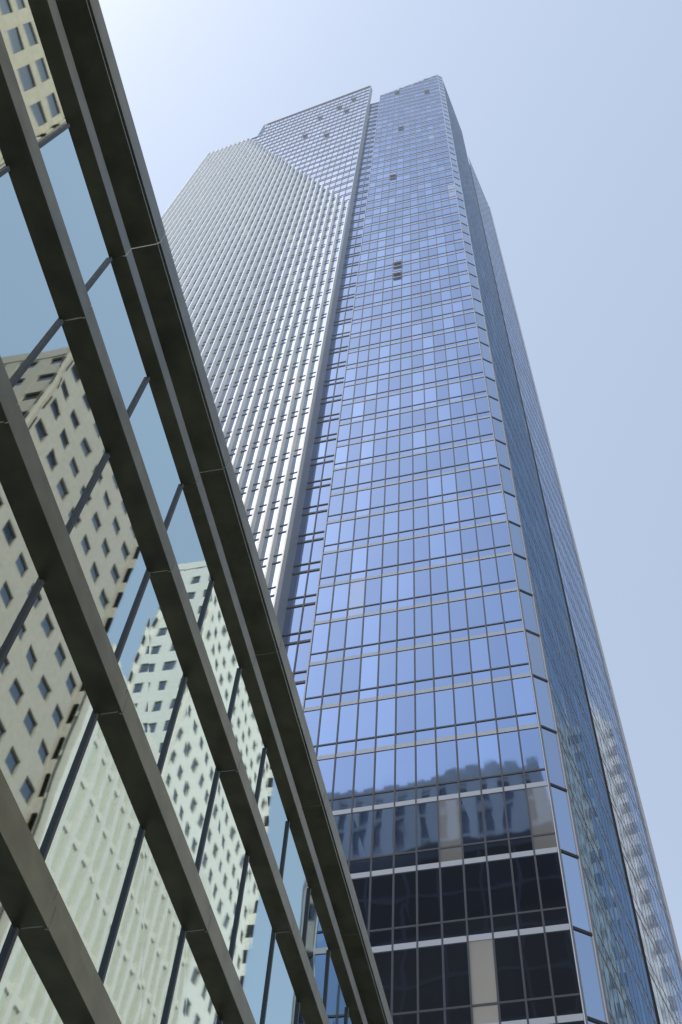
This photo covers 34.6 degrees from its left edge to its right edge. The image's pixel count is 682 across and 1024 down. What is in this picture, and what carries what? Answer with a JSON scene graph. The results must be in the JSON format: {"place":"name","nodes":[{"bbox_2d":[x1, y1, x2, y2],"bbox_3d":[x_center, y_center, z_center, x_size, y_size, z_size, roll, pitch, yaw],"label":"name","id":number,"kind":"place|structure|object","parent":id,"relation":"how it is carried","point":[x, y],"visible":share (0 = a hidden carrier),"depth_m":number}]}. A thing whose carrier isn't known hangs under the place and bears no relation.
{"place":"outdoors","nodes":[
{"label":"outdoors","id":0,"kind":"place"},
{"bbox_2d":[0,0,351,1023],"bbox_3d":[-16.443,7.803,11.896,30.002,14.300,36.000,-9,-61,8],"label":"glass panels","id":1,"kind":"object","parent":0,"point":[46,712],"visible":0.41,"depth_m":10.88},
{"bbox_2d":[0,123,348,1023],"bbox_3d":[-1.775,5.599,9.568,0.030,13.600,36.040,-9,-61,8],"label":"glazing bars","id":2,"kind":"object","parent":1,"relation":"attached to","point":[26,613],"visible":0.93,"depth_m":11.13},
{"bbox_2d":[0,0,392,1023],"bbox_3d":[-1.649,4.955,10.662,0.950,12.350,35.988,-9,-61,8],"label":"beams","id":3,"kind":"structure","parent":1,"relation":"attached to","point":[80,56],"depth_m":12.11},
{"bbox_2d":[99,0,681,958],"label":"sky","id":4,"kind":"structure","parent":0,"point":[568,113]},
{"label":"ground","id":5,"kind":"structure","parent":0,"visible":0},
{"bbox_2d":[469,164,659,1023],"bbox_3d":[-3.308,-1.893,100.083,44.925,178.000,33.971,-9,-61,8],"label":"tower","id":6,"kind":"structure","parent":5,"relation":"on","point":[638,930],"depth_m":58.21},
{"bbox_2d":[161,88,428,615],"bbox_3d":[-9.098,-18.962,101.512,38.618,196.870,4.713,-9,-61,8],"label":"tower fins","id":7,"kind":"object","parent":6,"relation":"attached to","point":[179,196],"visible":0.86,"depth_m":105.04},
{"bbox_2d":[163,75,681,1023],"bbox_3d":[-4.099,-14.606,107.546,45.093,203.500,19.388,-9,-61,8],"label":"tower glass","id":8,"kind":"object","parent":6,"relation":"attached to","point":[587,959],"visible":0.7,"depth_m":75.92},
{"bbox_2d":[168,76,681,1023],"bbox_3d":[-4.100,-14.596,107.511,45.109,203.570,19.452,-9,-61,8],"label":"window frames","id":9,"kind":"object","parent":6,"relation":"attached to","point":[376,736],"visible":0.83,"depth_m":58.48},
{"bbox_2d":[282,75,583,1023],"bbox_3d":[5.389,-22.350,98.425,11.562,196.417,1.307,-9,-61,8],"label":"glass facade","id":10,"kind":"structure","parent":6,"relation":"attached to","point":[534,955],"depth_m":48.54},
{"bbox_2d":[210,74,681,1023],"bbox_3d":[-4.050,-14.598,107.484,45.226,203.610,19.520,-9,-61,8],"label":"tower bands","id":11,"kind":"object","parent":6,"relation":"attached to","point":[284,594],"visible":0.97,"depth_m":55.37},
{"bbox_2d":[443,83,656,1023],"bbox_3d":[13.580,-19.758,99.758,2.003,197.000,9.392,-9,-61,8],"label":"glass facade","id":12,"kind":"structure","parent":6,"relation":"attached to","point":[580,830],"depth_m":49.51}
]}

